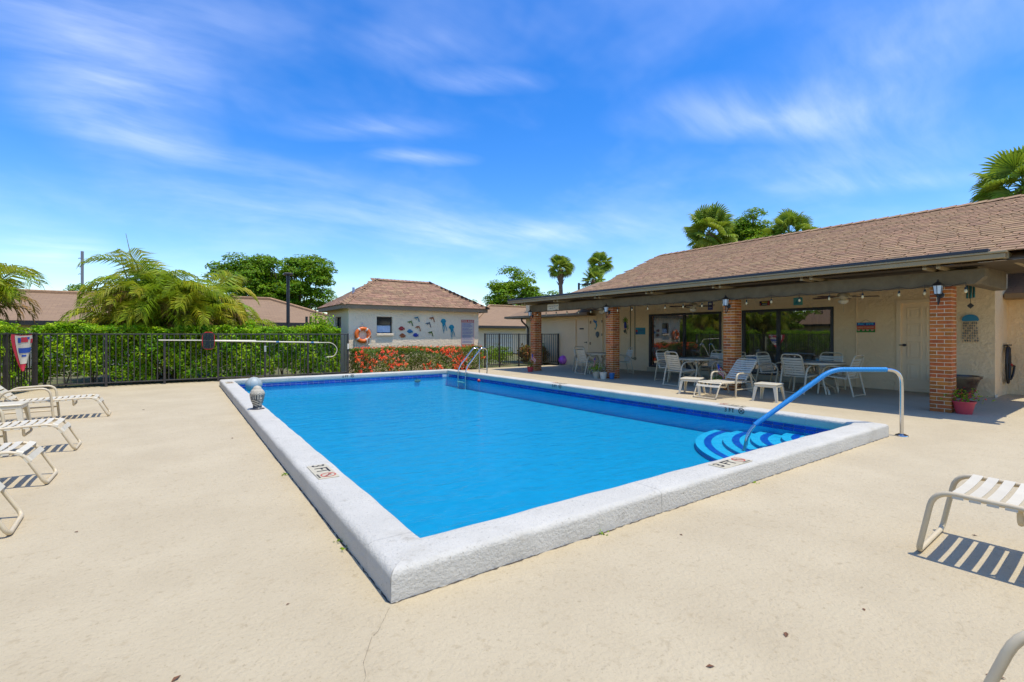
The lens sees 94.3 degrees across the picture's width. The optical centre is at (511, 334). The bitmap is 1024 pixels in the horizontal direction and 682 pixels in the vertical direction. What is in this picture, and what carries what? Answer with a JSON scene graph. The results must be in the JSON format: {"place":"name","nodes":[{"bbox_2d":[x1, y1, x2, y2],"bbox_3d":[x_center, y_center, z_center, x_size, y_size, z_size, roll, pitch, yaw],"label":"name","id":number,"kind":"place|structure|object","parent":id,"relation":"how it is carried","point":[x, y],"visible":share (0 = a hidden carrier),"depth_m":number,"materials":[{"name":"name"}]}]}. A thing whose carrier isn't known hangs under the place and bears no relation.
{"place":"outdoors","nodes":[
{"label":"outdoors","id":0,"kind":"place"},
{"bbox_2d":[1,345,562,388],"bbox_3d":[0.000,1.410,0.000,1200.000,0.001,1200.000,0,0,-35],"label":"ground","id":1,"kind":"structure","parent":0,"point":[100,377],"depth_m":15.65,"materials":[{"name":"concrete"}]},
{"bbox_2d":[0,320,32,390],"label":"green hedge","id":2,"kind":"object","parent":1,"relation":"on","point":[6,327],"visible":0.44,"depth_m":10.90,"materials":[{"name":"green plant"}]},
{"bbox_2d":[0,333,35,390],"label":"metal fence","id":3,"kind":"object","parent":1,"relation":"on","point":[6,363],"visible":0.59,"depth_m":10.61,"materials":[{"name":"brown metal"}]},
{"bbox_2d":[11,334,32,370],"bbox_3d":[-11.216,0.415,10.878,0.054,0.850,0.963,0,0,-25],"label":"sign","id":4,"kind":"object","parent":3,"relation":"hanging from","point":[21,345],"visible":1,"depth_m":10.89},
{"bbox_2d":[0,263,51,337],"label":"areca palm","id":5,"kind":"object","parent":1,"relation":"on","point":[9,292],"visible":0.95,"depth_m":12.17,"materials":[{"name":"plant"}]},
{"bbox_2d":[62,283,93,291],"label":"broadleaf tree","id":6,"kind":"object","parent":1,"relation":"on","point":[74,288],"visible":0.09,"depth_m":50.85,"materials":[{"name":"green plant"}]},
{"bbox_2d":[0,289,160,367],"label":"bungalow","id":7,"kind":"object","parent":1,"relation":"on","point":[56,305],"visible":0.08,"depth_m":20.47,"materials":[{"name":"paint"}]},
{"bbox_2d":[78,251,83,285],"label":"utility pole","id":8,"kind":"object","parent":1,"relation":"on","point":[82,268],"visible":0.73,"depth_m":94.86,"materials":[{"name":"grey concrete"}]},
{"bbox_2d":[54,235,277,378],"bbox_3d":[-10.950,-0.798,15.395,6.240,4.506,6.164,0,0,-35],"label":"areca palm","id":9,"kind":"object","parent":1,"relation":"on","point":[158,296],"visible":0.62,"depth_m":13.92,"materials":[{"name":"plant"}]},
{"bbox_2d":[29,320,340,387],"bbox_3d":[-9.099,0.479,14.254,7.541,1.753,1.362,0,0,-35],"label":"green hedge","id":10,"kind":"object","parent":1,"relation":"on","point":[124,328],"visible":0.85,"depth_m":13.55,"materials":[{"name":"green plant"}]},
{"bbox_2d":[200,252,291,296],"bbox_3d":[-22.776,-2.796,41.173,7.199,8.560,6.391,0,0,-35],"label":"broadleaf tree","id":11,"kind":"object","parent":1,"relation":"on","point":[242,263],"visible":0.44,"depth_m":39.72,"materials":[{"name":"green plant"}]},
{"bbox_2d":[238,318,262,375],"bbox_3d":[-8.291,0.416,15.109,0.768,1.869,0.756,0,0,-35],"label":"shrub","id":12,"kind":"object","parent":1,"relation":"on","point":[250,321],"visible":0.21,"depth_m":14.95,"materials":[{"name":"green plant"}]},
{"bbox_2d":[195,296,326,362],"bbox_3d":[-13.995,-0.390,26.903,7.907,3.480,7.271,0,0,-35],"label":"bungalow","id":13,"kind":"object","parent":1,"relation":"on","point":[272,309],"visible":0.08,"depth_m":25.71,"materials":[{"name":"paint"}]},
{"bbox_2d":[236,254,337,309],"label":"broadleaf tree","id":14,"kind":"object","parent":1,"relation":"on","point":[307,267],"visible":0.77,"depth_m":41.18,"materials":[{"name":"green plant"}]},
{"bbox_2d":[283,272,292,361],"bbox_3d":[-10.839,-0.816,23.000,0.400,4.332,0.400,0,0,-35],"label":"lamp post","id":15,"kind":"object","parent":1,"relation":"on","point":[288,275],"visible":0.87,"depth_m":22.94,"materials":[{"name":"black metal"}]},
{"bbox_2d":[304,312,333,369],"bbox_3d":[-6.587,0.284,16.357,1.015,2.136,1.023,0,0,15],"label":"shrub","id":16,"kind":"object","parent":1,"relation":"on","point":[321,321],"visible":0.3,"depth_m":16.28,"materials":[{"name":"green plant"}]},
{"bbox_2d":[317,278,489,372],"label":"pool house","id":17,"kind":"structure","parent":1,"relation":"on","point":[382,310],"depth_m":18.12,"materials":[{"name":"paint"}]},
{"bbox_2d":[337,317,340,332],"bbox_3d":[-6.438,-0.210,17.894,0.060,0.920,0.800,0,0,-35],"label":"window","id":18,"kind":"structure","parent":17,"relation":"in","point":[338,318],"depth_m":18.07,"materials":[{"name":"black glass"}]},
{"bbox_2d":[354,323,371,347],"bbox_3d":[-5.303,0.121,16.927,0.631,1.079,0.186,0,0,-35],"label":"life ring","id":19,"kind":"object","parent":17,"relation":"attached to","point":[367,338],"visible":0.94,"depth_m":16.89,"materials":[{"name":"orange plastic"}]},
{"bbox_2d":[376,317,393,335],"bbox_3d":[-4.700,-0.312,17.505,0.640,0.695,0.210,0,0,-35],"label":"window","id":20,"kind":"structure","parent":17,"relation":"in","point":[384,324],"depth_m":17.55,"materials":[{"name":"glass"}]},
{"bbox_2d":[441,319,446,331],"bbox_3d":[-2.697,-0.343,18.842,0.271,0.576,0.030,0,0,-35],"label":"jellyfish ornament","id":21,"kind":"object","parent":17,"relation":"attached to","point":[443,321],"visible":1,"depth_m":18.83,"materials":[{"name":"teal metal"}]},
{"bbox_2d":[449,325,454,336],"bbox_3d":[-2.401,-0.110,19.049,0.271,0.576,0.030,0,0,-35],"label":"jellyfish ornament","id":22,"kind":"object","parent":17,"relation":"attached to","point":[451,327],"visible":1,"depth_m":19.03,"materials":[{"name":"teal metal"}]},
{"bbox_2d":[461,320,473,347],"bbox_3d":[-1.815,-0.025,19.468,0.600,1.170,0.015,0,0,-35],"label":"pool rules sign","id":23,"kind":"object","parent":17,"relation":"attached to","point":[467,332],"visible":0.86,"depth_m":19.46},
{"bbox_2d":[481,346,501,363],"bbox_3d":[-1.055,0.890,20.865,1.285,0.931,1.244,0,0,9],"label":"shrub","id":24,"kind":"object","parent":1,"relation":"on","point":[495,357],"visible":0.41,"depth_m":20.78,"materials":[{"name":"green plant"}]},
{"bbox_2d":[488,344,511,363],"bbox_3d":[-0.552,0.874,21.892,1.292,0.969,1.348,0,0,-1],"label":"shrub","id":25,"kind":"object","parent":1,"relation":"on","point":[497,356],"visible":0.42,"depth_m":21.67,"materials":[{"name":"green plant"}]},
{"bbox_2d":[478,304,525,353],"bbox_3d":[0.957,-0.515,39.081,14.742,3.730,8.071,0,0,-35],"label":"bungalow","id":26,"kind":"object","parent":1,"relation":"on","point":[492,321],"visible":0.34,"depth_m":34.08,"materials":[{"name":"paint"}]},
{"bbox_2d":[486,333,511,351],"bbox_3d":[-0.888,0.595,33.522,2.200,1.410,0.057,0,0,-35],"label":"garage door","id":27,"kind":"structure","parent":26,"relation":"in","point":[496,335],"depth_m":33.40,"materials":[{"name":"white paint"}]},
{"bbox_2d":[482,266,545,305],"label":"broadleaf tree","id":28,"kind":"object","parent":1,"relation":"on","point":[502,292],"visible":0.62,"depth_m":42.93,"materials":[{"name":"green plant"}]},
{"bbox_2d":[484,333,558,367],"bbox_3d":[0.507,0.679,20.645,4.006,1.462,0.052,0,0,-35],"label":"metal fence","id":29,"kind":"object","parent":1,"relation":"on","point":[519,363],"visible":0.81,"depth_m":20.25,"materials":[{"name":"brown metal"}]},
{"bbox_2d":[516,343,530,362],"bbox_3d":[0.607,0.863,21.811,0.844,0.982,0.827,0,0,-35],"label":"shrub","id":30,"kind":"object","parent":1,"relation":"on","point":[525,351],"visible":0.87,"depth_m":21.63,"materials":[{"name":"green plant"}]},
{"bbox_2d":[543,347,548,361],"bbox_3d":[1.315,0.934,22.078,0.746,0.866,0.765,0,0,-35],"label":"shrub","id":31,"kind":"object","parent":1,"relation":"on","point":[545,352],"visible":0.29,"depth_m":21.93,"materials":[{"name":"green plant"}]},
{"bbox_2d":[546,290,569,294],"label":"broadleaf tree","id":32,"kind":"object","parent":1,"relation":"on","point":[550,292],"visible":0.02,"depth_m":45.84,"materials":[{"name":"green plant"}]},
{"bbox_2d":[548,254,575,293],"bbox_3d":[3.634,-2.401,35.993,2.271,7.512,2.131,0,0,-35],"label":"sabal palm","id":33,"kind":"object","parent":1,"relation":"on","point":[562,262],"visible":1,"depth_m":35.82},
{"bbox_2d":[580,265,605,287],"bbox_3d":[6.387,-2.040,36.937,2.095,6.786,2.192,0,0,16],"label":"sabal palm","id":34,"kind":"object","parent":1,"relation":"on","point":[594,273],"visible":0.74,"depth_m":36.69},
{"bbox_2d":[587,251,614,278],"bbox_3d":[7.164,-2.726,38.301,2.237,8.161,2.184,0,0,-35],"label":"sabal palm","id":35,"kind":"object","parent":1,"relation":"on","point":[598,258],"visible":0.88,"depth_m":38.00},
{"bbox_2d":[682,200,738,248],"bbox_3d":[9.941,-2.603,23.807,2.763,7.915,2.763,0,0,-35],"label":"sabal palm","id":36,"kind":"object","parent":1,"relation":"on","point":[714,217],"visible":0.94,"depth_m":23.40,"materials":[{"name":"plant"}]},
{"bbox_2d":[728,207,773,240],"bbox_3d":[13.510,-2.819,27.081,2.832,8.569,2.866,0,0,-35],"label":"broadleaf tree","id":37,"kind":"object","parent":1,"relation":"on","point":[745,228],"visible":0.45,"depth_m":26.45,"materials":[{"name":"green plant"}]},
{"bbox_2d":[743,233,785,240],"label":"broadleaf tree","id":38,"kind":"object","parent":1,"relation":"on","point":[761,236],"visible":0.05,"depth_m":24.24,"materials":[{"name":"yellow plant"}]},
{"bbox_2d":[759,208,817,234],"bbox_3d":[14.109,-2.556,24.195,2.412,7.817,2.655,0,0,-35],"label":"sabal palm","id":39,"kind":"object","parent":1,"relation":"on","point":[784,220],"visible":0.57,"depth_m":23.69,"materials":[{"name":"plant"}]},
{"bbox_2d":[969,145,1023,202],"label":"sabal palm","id":40,"kind":"object","parent":1,"relation":"on","point":[1006,168],"visible":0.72,"depth_m":19.16,"materials":[{"name":"plant"}]},
{"bbox_2d":[0,364,1023,681],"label":"pool deck","id":41,"kind":"structure","parent":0,"point":[168,532],"depth_m":2.67,"materials":[{"name":"beige concrete"}]},
{"bbox_2d":[0,482,23,534],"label":"sun lounger","id":42,"kind":"object","parent":41,"relation":"on","point":[4,529],"visible":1,"depth_m":3.45,"materials":[{"name":"white plastic"}]},
{"bbox_2d":[0,401,31,429],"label":"side table","id":43,"kind":"object","parent":41,"relation":"on","point":[18,407],"visible":0.87,"depth_m":6.76,"materials":[{"name":"white plastic"}]},
{"bbox_2d":[0,441,57,483],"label":"sun lounger","id":44,"kind":"object","parent":41,"relation":"on","point":[30,457],"visible":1,"depth_m":4.30,"materials":[{"name":"white plastic"}]},
{"bbox_2d":[0,409,81,449],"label":"sun lounger","id":45,"kind":"object","parent":41,"relation":"on","point":[31,425],"visible":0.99,"depth_m":5.50,"materials":[{"name":"white plastic"}]},
{"bbox_2d":[0,385,110,417],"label":"sun lounger","id":46,"kind":"object","parent":41,"relation":"on","point":[5,393],"visible":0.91,"depth_m":7.54,"materials":[{"name":"white plastic"}]},
{"bbox_2d":[36,333,348,386],"bbox_3d":[-8.518,0.684,13.690,7.502,1.452,0.052,0,0,-35],"label":"metal fence","id":47,"kind":"object","parent":41,"relation":"on","point":[164,380],"visible":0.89,"depth_m":13.04,"materials":[{"name":"brown metal"}]},
{"bbox_2d":[159,332,255,349],"bbox_3d":[-8.613,0.170,13.538,2.340,0.504,0.051,0,0,-35],"label":"skimmer net","id":48,"kind":"object","parent":47,"relation":"attached to","point":[208,341],"visible":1,"depth_m":13.49,"materials":[{"name":"white paint"}]},
{"bbox_2d":[215,340,336,356],"bbox_3d":[-7.104,0.443,14.558,3.404,0.578,0.047,0,0,-35],"label":"rescue hook","id":49,"kind":"object","parent":47,"relation":"hanging from","point":[273,341],"visible":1,"depth_m":14.50,"materials":[{"name":"white metal"}]},
{"bbox_2d":[349,343,484,372],"bbox_3d":[-3.372,0.869,17.572,5.136,1.053,1.094,0,0,-35],"label":"flowering hedge","id":50,"kind":"object","parent":41,"relation":"on","point":[396,352],"visible":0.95,"depth_m":17.12,"materials":[{"name":"green plant"}]},
{"bbox_2d":[524,360,535,371],"bbox_3d":[0.662,1.111,17.302,0.408,0.477,0.452,0,0,-35],"label":"flower pot","id":51,"kind":"object","parent":41,"relation":"on","point":[530,368],"visible":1,"depth_m":17.22,"materials":[{"name":"red ceramic"}]},
{"bbox_2d":[219,369,888,603],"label":"swimming pool","id":52,"kind":"structure","parent":41,"relation":"in","point":[412,483],"depth_m":6.12,"materials":[{"name":"liquid"}]},
{"bbox_2d":[249,385,264,409],"bbox_3d":[-4.063,0.998,7.581,0.218,0.375,0.231,0,0,-37],"label":"stone urn","id":53,"kind":"object","parent":52,"relation":"on","point":[257,394],"visible":1,"depth_m":7.51,"materials":[{"name":"stone"}]},
{"bbox_2d":[457,347,487,388],"bbox_3d":[-1.278,1.331,15.329,0.910,1.840,0.577,0,0,-35],"label":"pool ladder","id":54,"kind":"object","parent":52,"relation":"attached to","point":[458,381],"visible":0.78,"depth_m":15.33,"materials":[{"name":"silver metal"}]},
{"bbox_2d":[742,367,908,450],"bbox_3d":[4.152,1.104,6.359,2.237,1.340,0.149,0,0,1],"label":"handrail","id":55,"kind":"object","parent":52,"relation":"attached to","point":[791,398],"visible":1,"depth_m":6.31,"materials":[{"name":"blue metal"}]},
{"label":"pool water","id":56,"kind":"structure","parent":52,"relation":"in","visible":0},
{"bbox_2d":[245,377,262,391],"bbox_3d":[-6.592,1.273,12.133,0.394,0.397,0.390,0,0,-35],"label":"floating ball","id":57,"kind":"object","parent":56,"relation":"on","point":[251,383],"visible":0.73,"depth_m":12.00,"materials":[{"name":"white paint"}]},
{"bbox_2d":[558,355,566,363],"bbox_3d":[2.307,1.145,21.550,0.410,0.411,0.410,0,0,-35],"label":"beach ball","id":58,"kind":"object","parent":41,"relation":"on","point":[562,359],"visible":0.99,"depth_m":21.40,"materials":[{"name":"purple plastic"}]},
{"bbox_2d":[572,346,595,371],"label":"patio chair","id":59,"kind":"object","parent":41,"relation":"on","point":[575,356],"visible":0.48,"depth_m":17.50,"materials":[{"name":"white plastic"}]},
{"bbox_2d":[574,348,599,374],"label":"patio chair","id":60,"kind":"object","parent":41,"relation":"on","point":[579,356],"visible":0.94,"depth_m":16.11,"materials":[{"name":"white plastic"}]},
{"bbox_2d":[586,352,605,373],"bbox_3d":[3.067,0.990,16.455,1.136,0.717,1.136,0,0,30],"label":"patio table","id":61,"kind":"object","parent":41,"relation":"on","point":[598,353],"visible":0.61,"depth_m":16.33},
{"bbox_2d":[588,362,605,377],"bbox_3d":[2.637,1.090,14.822,0.527,0.519,0.581,0,0,3],"label":"flower pot","id":62,"kind":"object","parent":41,"relation":"on","point":[596,374],"visible":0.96,"depth_m":14.72,"materials":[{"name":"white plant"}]},
{"bbox_2d":[599,370,606,378],"bbox_3d":[2.793,1.183,14.499,0.263,0.335,0.243,0,0,19],"label":"flower pot","id":63,"kind":"object","parent":41,"relation":"on","point":[603,374],"visible":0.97,"depth_m":14.42,"materials":[{"name":"white paint"}]},
{"bbox_2d":[609,373,614,378],"bbox_3d":[3.027,1.257,14.401,0.184,0.186,0.184,0,0,-35],"label":"flower pot","id":64,"kind":"object","parent":41,"relation":"on","point":[611,375],"visible":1,"depth_m":14.34,"materials":[{"name":"plastic"}]},
{"bbox_2d":[619,347,633,373],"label":"patio chair","id":65,"kind":"object","parent":41,"relation":"on","point":[628,357],"visible":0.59,"depth_m":16.36,"materials":[{"name":"white plastic"}]},
{"bbox_2d":[654,349,685,381],"bbox_3d":[4.565,0.889,13.746,0.616,0.905,0.652,0,0,-25],"label":"patio chair","id":66,"kind":"object","parent":41,"relation":"on","point":[659,365],"visible":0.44,"depth_m":13.85,"materials":[{"name":"white plastic"}]},
{"bbox_2d":[662,351,697,386],"bbox_3d":[4.423,0.889,12.527,0.652,0.905,0.616,0,0,-23],"label":"patio chair","id":67,"kind":"object","parent":41,"relation":"on","point":[678,367],"visible":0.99,"depth_m":12.40,"materials":[{"name":"white plastic"}]},
{"bbox_2d":[678,377,705,394],"bbox_3d":[4.123,1.167,10.883,0.485,0.365,0.485,0,0,35],"label":"side table","id":68,"kind":"object","parent":41,"relation":"on","point":[690,379],"visible":0.89,"depth_m":10.80,"materials":[{"name":"white plastic"}]},
{"bbox_2d":[675,357,717,384],"bbox_3d":[4.992,0.990,12.920,1.136,0.717,1.136,0,0,15],"label":"patio table","id":69,"kind":"object","parent":41,"relation":"on","point":[702,359],"visible":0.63,"depth_m":12.70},
{"bbox_2d":[697,350,722,379],"bbox_3d":[5.719,0.889,13.525,0.652,0.905,0.616,0,0,-33],"label":"patio chair","id":70,"kind":"object","parent":41,"relation":"on","point":[719,356],"visible":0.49,"depth_m":13.62,"materials":[{"name":"white plastic"}]},
{"bbox_2d":[712,375,721,389],"bbox_3d":[4.968,1.132,11.570,0.400,0.437,0.367,0,0,-35],"label":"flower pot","id":71,"kind":"object","parent":41,"relation":"on","point":[716,382],"visible":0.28,"depth_m":11.51,"materials":[{"name":"white ceramic"}]},
{"bbox_2d":[717,363,723,377],"bbox_3d":[5.063,0.952,11.543,0.175,0.519,0.040,0,0,20],"label":"flag","id":72,"kind":"object","parent":71,"relation":"in","point":[720,373],"visible":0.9,"depth_m":11.54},
{"bbox_2d":[693,358,756,399],"bbox_3d":[4.738,0.946,10.473,1.642,0.801,0.643,0,0,-33],"label":"sun lounger","id":73,"kind":"object","parent":41,"relation":"on","point":[746,373],"visible":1,"depth_m":10.57,"materials":[{"name":"white plastic"}]},
{"bbox_2d":[711,352,745,386],"bbox_3d":[5.668,0.889,12.389,0.616,0.905,0.652,0,0,-33],"label":"patio chair","id":74,"kind":"object","parent":41,"relation":"on","point":[742,356],"visible":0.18,"depth_m":12.37,"materials":[{"name":"white plastic"}]},
{"bbox_2d":[745,383,754,391],"bbox_3d":[5.705,1.260,11.344,0.250,0.180,0.250,0,0,-35],"label":"flower pot","id":75,"kind":"object","parent":41,"relation":"on","point":[748,385],"visible":0.65,"depth_m":11.28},
{"bbox_2d":[504,194,1023,412],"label":"clubhouse","id":76,"kind":"structure","parent":41,"relation":"on","point":[915,339],"depth_m":11.49,"materials":[{"name":"beige paint"}]},
{"bbox_2d":[547,304,558,310],"bbox_3d":[1.461,-0.980,16.954,0.014,0.220,0.620,0,0,-35],"label":"beam sign","id":77,"kind":"object","parent":76,"relation":"attached to","point":[552,307],"visible":1,"depth_m":16.97,"materials":[{"name":"white paint"}]},
{"bbox_2d":[574,317,588,365],"bbox_3d":[3.038,0.295,20.640,0.115,2.110,0.890,0,0,-35],"label":"door","id":78,"kind":"structure","parent":76,"relation":"in","point":[581,324],"depth_m":20.67,"materials":[{"name":"wood"}]},
{"bbox_2d":[588,308,603,313],"bbox_3d":[3.221,-1.095,16.925,1.283,1.050,1.221,0,0,35],"label":"ceiling fan","id":79,"kind":"object","parent":76,"relation":"hanging from","point":[601,311],"visible":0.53,"depth_m":16.83,"materials":[{"name":"white paint"}]},
{"bbox_2d":[604,304,610,317],"bbox_3d":[2.918,-0.736,14.642,0.223,0.449,0.152,0,0,-35],"label":"wall lantern","id":80,"kind":"object","parent":76,"relation":"attached to","point":[606,306],"depth_m":14.60,"materials":[{"name":"white glass"}]},
{"bbox_2d":[601,315,619,368],"bbox_3d":[4.005,0.285,19.266,0.107,2.130,1.010,0,0,-35],"label":"door","id":81,"kind":"structure","parent":76,"relation":"in","point":[603,318],"depth_m":19.55,"materials":[{"name":"brown metal"}]},
{"bbox_2d":[623,317,628,333],"bbox_3d":[4.440,-0.375,18.557,0.030,0.690,0.389,0,0,-35],"label":"wall ornament","id":82,"kind":"object","parent":76,"relation":"attached to","point":[625,323],"depth_m":18.56,"materials":[{"name":"green metal"}]},
{"bbox_2d":[636,328,644,334],"bbox_3d":[4.858,-0.135,17.978,0.014,0.260,0.460,0,0,-35],"label":"wall sign","id":83,"kind":"object","parent":76,"relation":"attached to","point":[640,331],"visible":1,"depth_m":17.97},
{"bbox_2d":[649,311,721,370],"bbox_3d":[5.976,0.220,16.515,0.236,1.940,2.880,0,0,-35],"label":"sliding door","id":84,"kind":"structure","parent":76,"relation":"in","point":[697,334],"depth_m":16.43,"materials":[{"name":"glass"}]},
{"bbox_2d":[670,302,711,311],"bbox_3d":[5.340,-1.025,14.043,1.283,1.050,1.221,0,0,0],"label":"ceiling fan","id":85,"kind":"object","parent":76,"relation":"hanging from","point":[693,305],"visible":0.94,"depth_m":13.94,"materials":[{"name":"white paint"}]},
{"bbox_2d":[708,302,712,309],"bbox_3d":[6.516,-0.950,15.610,0.014,0.270,0.170,0,0,-35],"label":"wall sign","id":86,"kind":"object","parent":76,"relation":"attached to","point":[710,303],"visible":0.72,"depth_m":15.60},
{"bbox_2d":[722,295,730,312],"bbox_3d":[5.158,-0.736,11.443,0.223,0.449,0.152,0,0,-35],"label":"wall lantern","id":87,"kind":"object","parent":76,"relation":"attached to","point":[725,299],"depth_m":11.40,"materials":[{"name":"white glass"}]},
{"bbox_2d":[537,282,967,315],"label":"string lights","id":88,"kind":"object","parent":76,"relation":"hanging from","point":[899,294],"visible":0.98,"depth_m":10.44,"materials":[{"name":"white glass"}]},
{"bbox_2d":[760,301,769,305],"bbox_3d":[7.531,-0.935,14.161,0.014,0.140,0.300,0,0,-35],"label":"wall sign","id":89,"kind":"object","parent":76,"relation":"attached to","point":[764,303],"visible":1,"depth_m":14.16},
{"bbox_2d":[742,307,833,378],"bbox_3d":[7.915,0.220,13.746,0.236,1.940,2.520,0,0,-35],"label":"sliding door","id":90,"kind":"structure","parent":76,"relation":"in","point":[804,332],"depth_m":13.74,"materials":[{"name":"glass"}]},
{"bbox_2d":[793,297,802,304],"bbox_3d":[8.065,-0.940,13.399,0.014,0.210,0.240,0,0,-35],"label":"wall sign","id":91,"kind":"object","parent":76,"relation":"attached to","point":[796,301],"visible":0.92,"depth_m":13.40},
{"bbox_2d":[812,293,877,311],"bbox_3d":[7.587,-1.045,10.867,1.283,1.050,1.221,0,0,43],"label":"ceiling fan","id":92,"kind":"object","parent":76,"relation":"hanging from","point":[843,298],"visible":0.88,"depth_m":10.76,"materials":[{"name":"white paint"}]},
{"bbox_2d":[857,320,874,331],"bbox_3d":[8.990,-0.224,12.075,0.016,0.328,0.400,0,0,-35],"label":"wall sign","id":93,"kind":"object","parent":76,"relation":"attached to","point":[869,326],"visible":1,"depth_m":12.06,"materials":[{"name":"multicoloured paint"}]},
{"bbox_2d":[894,299,929,392],"bbox_3d":[9.671,0.255,11.142,0.145,2.190,1.120,0,0,-35],"label":"door","id":94,"kind":"structure","parent":76,"relation":"in","point":[912,315],"depth_m":11.32,"materials":[{"name":"wood"}]},
{"bbox_2d":[932,280,943,304],"bbox_3d":[7.398,-0.736,8.244,0.223,0.449,0.152,0,0,-35],"label":"wall lantern","id":95,"kind":"object","parent":76,"relation":"attached to","point":[938,289],"depth_m":8.21,"materials":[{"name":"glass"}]},
{"bbox_2d":[962,314,978,341],"bbox_3d":[10.087,-0.137,10.456,0.050,0.615,0.270,0,0,-35],"label":"shell chime","id":96,"kind":"object","parent":76,"relation":"attached to","point":[970,317],"visible":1,"depth_m":10.44},
{"bbox_2d":[966,285,974,308],"bbox_3d":[9.339,-0.855,9.676,0.150,0.650,0.148,0,0,-35],"label":"wind chime","id":97,"kind":"object","parent":76,"relation":"hanging from","point":[970,293],"visible":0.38,"depth_m":9.67,"materials":[{"name":"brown metal"}]},
{"bbox_2d":[1003,344,1015,383],"bbox_3d":[11.102,0.659,10.621,0.577,0.878,0.136,0,0,-35],"label":"garden hose","id":98,"kind":"object","parent":76,"relation":"hanging from","point":[1008,365],"visible":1,"depth_m":10.54,"materials":[{"name":"black rubber"}]},
{"bbox_2d":[752,382,785,402],"bbox_3d":[5.243,1.167,9.702,0.485,0.365,0.485,0,0,-43],"label":"side table","id":99,"kind":"object","parent":41,"relation":"on","point":[775,386],"visible":0.97,"depth_m":9.65,"materials":[{"name":"white plastic"}]},
{"bbox_2d":[755,352,792,388],"bbox_3d":[6.553,0.889,11.916,0.616,0.905,0.652,0,0,-27],"label":"patio chair","id":100,"kind":"object","parent":41,"relation":"on","point":[760,361],"visible":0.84,"depth_m":12.02,"materials":[{"name":"white plastic"}]},
{"bbox_2d":[778,354,820,394],"bbox_3d":[6.634,0.889,10.973,0.652,0.905,0.616,0,0,-27],"label":"patio chair","id":101,"kind":"object","parent":41,"relation":"on","point":[802,374],"visible":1,"depth_m":10.86,"materials":[{"name":"white plastic"}]},
{"bbox_2d":[789,361,846,394],"bbox_3d":[7.096,0.990,11.048,1.136,0.717,1.136,0,0,45],"label":"patio table","id":102,"kind":"object","parent":41,"relation":"on","point":[826,363],"visible":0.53,"depth_m":10.83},
{"bbox_2d":[809,352,845,389],"bbox_3d":[7.724,0.889,11.637,0.652,0.905,0.616,0,0,-40],"label":"patio chair","id":103,"kind":"object","parent":41,"relation":"on","point":[823,358],"visible":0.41,"depth_m":11.75,"materials":[{"name":"white plastic"}]},
{"bbox_2d":[821,355,865,396],"bbox_3d":[7.372,0.889,10.567,0.616,0.905,0.652,0,0,-33],"label":"patio chair","id":104,"kind":"object","parent":41,"relation":"on","point":[848,376],"visible":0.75,"depth_m":10.48,"materials":[{"name":"white plastic"}]},
{"bbox_2d":[940,387,994,414],"bbox_3d":[7.749,1.119,8.090,0.483,0.461,0.629,0,0,-25],"label":"flower pot","id":105,"kind":"object","parent":41,"relation":"on","point":[966,406],"visible":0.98,"depth_m":8.05,"materials":[{"name":"pink ceramic"}]},
{"bbox_2d":[956,374,982,398],"bbox_3d":[9.648,1.115,10.247,0.740,0.470,0.740,0,0,-35],"label":"pot","id":106,"kind":"object","parent":41,"relation":"on","point":[968,382],"visible":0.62,"depth_m":9.99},
{"bbox_2d":[916,474,1023,550],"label":"sun lounger","id":107,"kind":"object","parent":41,"relation":"on","point":[1011,504],"visible":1,"depth_m":2.88,"materials":[{"name":"white plastic"}]},
{"bbox_2d":[983,630,1023,681],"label":"sun lounger","id":108,"kind":"object","parent":41,"relation":"on","point":[1012,645],"visible":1,"depth_m":1.55,"materials":[{"name":"white plastic"}]},
{"bbox_2d":[0,0,1023,313],"label":"sky","id":109,"kind":"structure","parent":0,"point":[448,144],"materials":[{"name":"blue"}]}
]}

